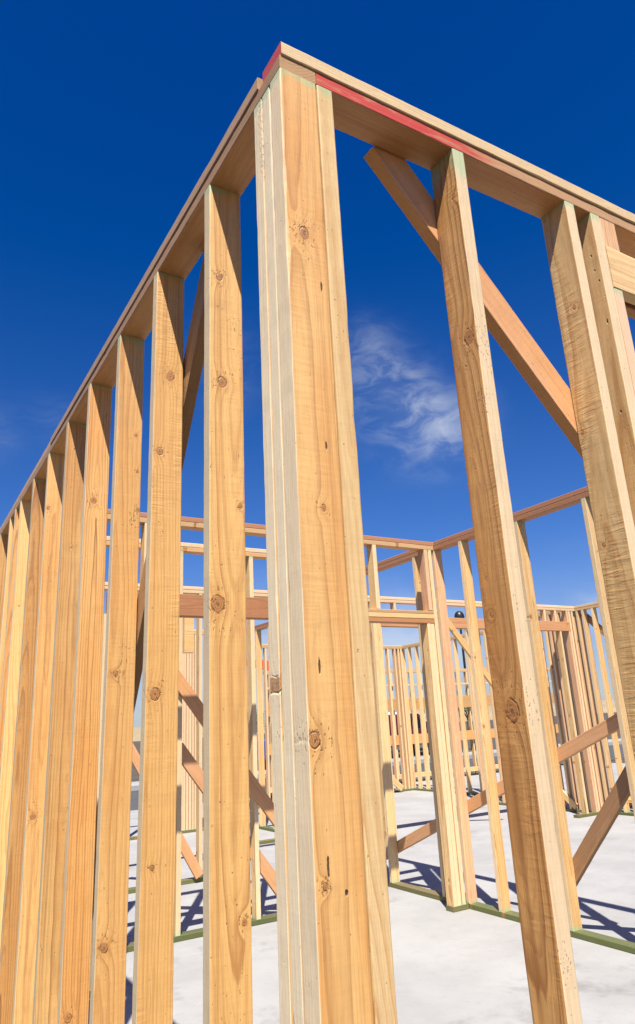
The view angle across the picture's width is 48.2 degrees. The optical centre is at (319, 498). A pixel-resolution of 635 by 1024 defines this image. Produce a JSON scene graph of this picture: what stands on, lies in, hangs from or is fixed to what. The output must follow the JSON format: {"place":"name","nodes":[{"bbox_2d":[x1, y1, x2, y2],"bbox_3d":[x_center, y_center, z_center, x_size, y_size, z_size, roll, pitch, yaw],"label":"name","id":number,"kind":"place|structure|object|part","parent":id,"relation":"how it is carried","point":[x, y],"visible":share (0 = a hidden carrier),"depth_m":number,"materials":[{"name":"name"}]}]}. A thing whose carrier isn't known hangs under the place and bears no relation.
{"place":"outdoors","nodes":[
{"label":"outdoors","id":0,"kind":"place"},
{"bbox_2d":[248,739,265,768],"bbox_3d":[-0.338,9.206,26.719,5.428,1.750,1.930,6,-19,-26],"label":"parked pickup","id":1,"kind":"object","parent":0,"point":[264,753],"visible":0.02,"depth_m":24.89,"materials":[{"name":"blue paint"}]},
{"bbox_2d":[0,0,634,727],"label":"sky","id":2,"kind":"structure","parent":0,"point":[113,112],"materials":[{"name":"blue"}]},
{"bbox_2d":[133,699,615,740],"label":"hills","id":3,"kind":"structure","parent":0,"point":[136,734],"depth_m":180.35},
{"bbox_2d":[131,738,620,785],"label":"pavement","id":4,"kind":"structure","parent":0,"point":[421,757],"depth_m":27.26,"materials":[{"name":"concrete"}]},
{"bbox_2d":[130,744,623,810],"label":"road","id":5,"kind":"structure","parent":0,"point":[134,799],"depth_m":22.43,"materials":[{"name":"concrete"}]},
{"bbox_2d":[131,712,624,781],"bbox_3d":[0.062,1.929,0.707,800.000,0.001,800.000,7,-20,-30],"label":"ground","id":6,"kind":"structure","parent":0,"point":[135,776],"depth_m":40.18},
{"bbox_2d":[255,659,268,670],"bbox_3d":[-0.862,10.667,36.874,7.348,5.100,2.500,-3,-17,-2],"label":"excavator","id":7,"kind":"object","parent":6,"relation":"on","point":[262,665],"depth_m":37.69,"materials":[{"name":"metal"}]},
{"bbox_2d":[88,763,634,1023],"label":"concrete slab","id":8,"kind":"structure","parent":6,"relation":"on","point":[467,966],"depth_m":4.88,"materials":[{"name":"white concrete"}]},
{"bbox_2d":[130,629,203,839],"bbox_3d":[-2.506,3.464,10.663,2.878,2.974,0.093,7,-20,-30],"label":"timber frame","id":9,"kind":"object","parent":8,"relation":"on","point":[188,814],"visible":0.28,"depth_m":10.83,"materials":[{"name":"brown wood"}]},
{"bbox_2d":[0,55,373,1023],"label":"timber frame","id":10,"kind":"object","parent":8,"relation":"on","point":[64,861],"visible":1,"depth_m":1.86,"materials":[{"name":"brown wood"}]},
{"bbox_2d":[106,536,276,952],"bbox_3d":[-1.104,1.805,5.622,2.680,2.974,0.169,7,-20,-30],"label":"timber frame","id":11,"kind":"object","parent":8,"relation":"on","point":[260,863],"visible":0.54,"depth_m":5.67,"materials":[{"name":"brown wood"}]},
{"bbox_2d":[246,622,274,831],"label":"timber frame","id":12,"kind":"object","parent":8,"relation":"on","point":[260,733],"visible":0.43,"depth_m":10.87,"materials":[{"name":"brown wood"}]},
{"bbox_2d":[259,838,274,844],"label":"timber frame","id":13,"kind":"object","parent":8,"relation":"on","point":[266,841],"depth_m":9.16,"materials":[{"name":"green wood"}]},
{"bbox_2d":[89,509,468,997],"bbox_3d":[-0.362,1.643,5.232,3.529,2.976,0.095,7,-20,-30],"label":"timber frame","id":14,"kind":"object","parent":8,"relation":"on","point":[192,606],"visible":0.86,"depth_m":5.88,"materials":[{"name":"brown wood"}]},
{"bbox_2d":[249,644,413,809],"bbox_3d":[0.202,4.443,14.237,3.920,2.974,0.209,7,-20,-30],"label":"timber frame","id":15,"kind":"object","parent":8,"relation":"on","point":[405,756],"visible":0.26,"depth_m":15.00,"materials":[{"name":"brown wood"}]},
{"bbox_2d":[105,582,602,893],"bbox_3d":[0.412,2.639,8.533,8.380,2.974,0.134,7,-20,-30],"label":"timber frame","id":16,"kind":"object","parent":8,"relation":"on","point":[566,626],"visible":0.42,"depth_m":9.74,"materials":[{"name":"brown wood"}]},
{"bbox_2d":[263,668,562,797],"bbox_3d":[2.747,5.512,17.408,9.100,2.579,0.140,7,-20,-30],"label":"timber frame","id":17,"kind":"object","parent":8,"relation":"on","point":[467,704],"visible":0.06,"depth_m":17.45,"materials":[{"name":"brown wood"}]},
{"bbox_2d":[263,42,634,1023],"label":"timber frame","id":18,"kind":"object","parent":8,"relation":"on","point":[589,238],"visible":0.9,"depth_m":1.75,"materials":[{"name":"brown wood"}]},
{"bbox_2d":[402,630,501,797],"bbox_3d":[2.599,4.295,14.171,0.092,2.974,2.840,7,-20,-30],"label":"timber frame","id":19,"kind":"object","parent":8,"relation":"on","point":[408,647],"visible":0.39,"depth_m":14.76,"materials":[{"name":"brown wood"}]},
{"bbox_2d":[365,486,634,953],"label":"timber frame","id":20,"kind":"object","parent":8,"relation":"on","point":[574,868],"visible":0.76,"depth_m":5.54,"materials":[{"name":"brown wood"}]},
{"bbox_2d":[464,611,591,812],"bbox_3d":[3.290,3.446,11.584,0.129,2.974,2.250,7,-20,-30],"label":"timber frame","id":21,"kind":"object","parent":8,"relation":"on","point":[572,798],"visible":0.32,"depth_m":11.01,"materials":[{"name":"brown wood"}]},
{"bbox_2d":[572,602,633,815],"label":"timber frame","id":22,"kind":"object","parent":8,"relation":"on","point":[580,614],"visible":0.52,"depth_m":10.57,"materials":[{"name":"brown wood"}]},
{"bbox_2d":[131,741,621,790],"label":"kerb","id":23,"kind":"structure","parent":6,"relation":"on","point":[134,787],"depth_m":25.43,"materials":[{"name":"concrete"}]},
{"bbox_2d":[454,611,475,749],"bbox_3d":[7.045,8.691,34.228,0.500,6.480,0.500,7,-20,-30],"label":"street lamp","id":24,"kind":"object","parent":6,"relation":"on","point":[459,614],"visible":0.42,"depth_m":34.84,"materials":[{"name":"black metal"}]},
{"bbox_2d":[458,695,471,729],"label":"tree","id":25,"kind":"object","parent":6,"relation":"on","point":[466,711],"visible":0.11,"depth_m":66.75,"materials":[{"name":"green plant"}]},
{"bbox_2d":[388,714,428,756],"bbox_3d":[3.498,10.471,31.394,5.428,1.750,1.930,12,-23,-39],"label":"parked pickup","id":26,"kind":"object","parent":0,"point":[419,723],"visible":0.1,"depth_m":30.91,"materials":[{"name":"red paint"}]},
{"bbox_3d":[4.049,9.764,30.989,1.830,0.480,0.125,12,-23,-39],"label":"side window","id":27,"kind":"part","parent":26,"relation":"part of","materials":[{"name":"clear glass"}]}
]}

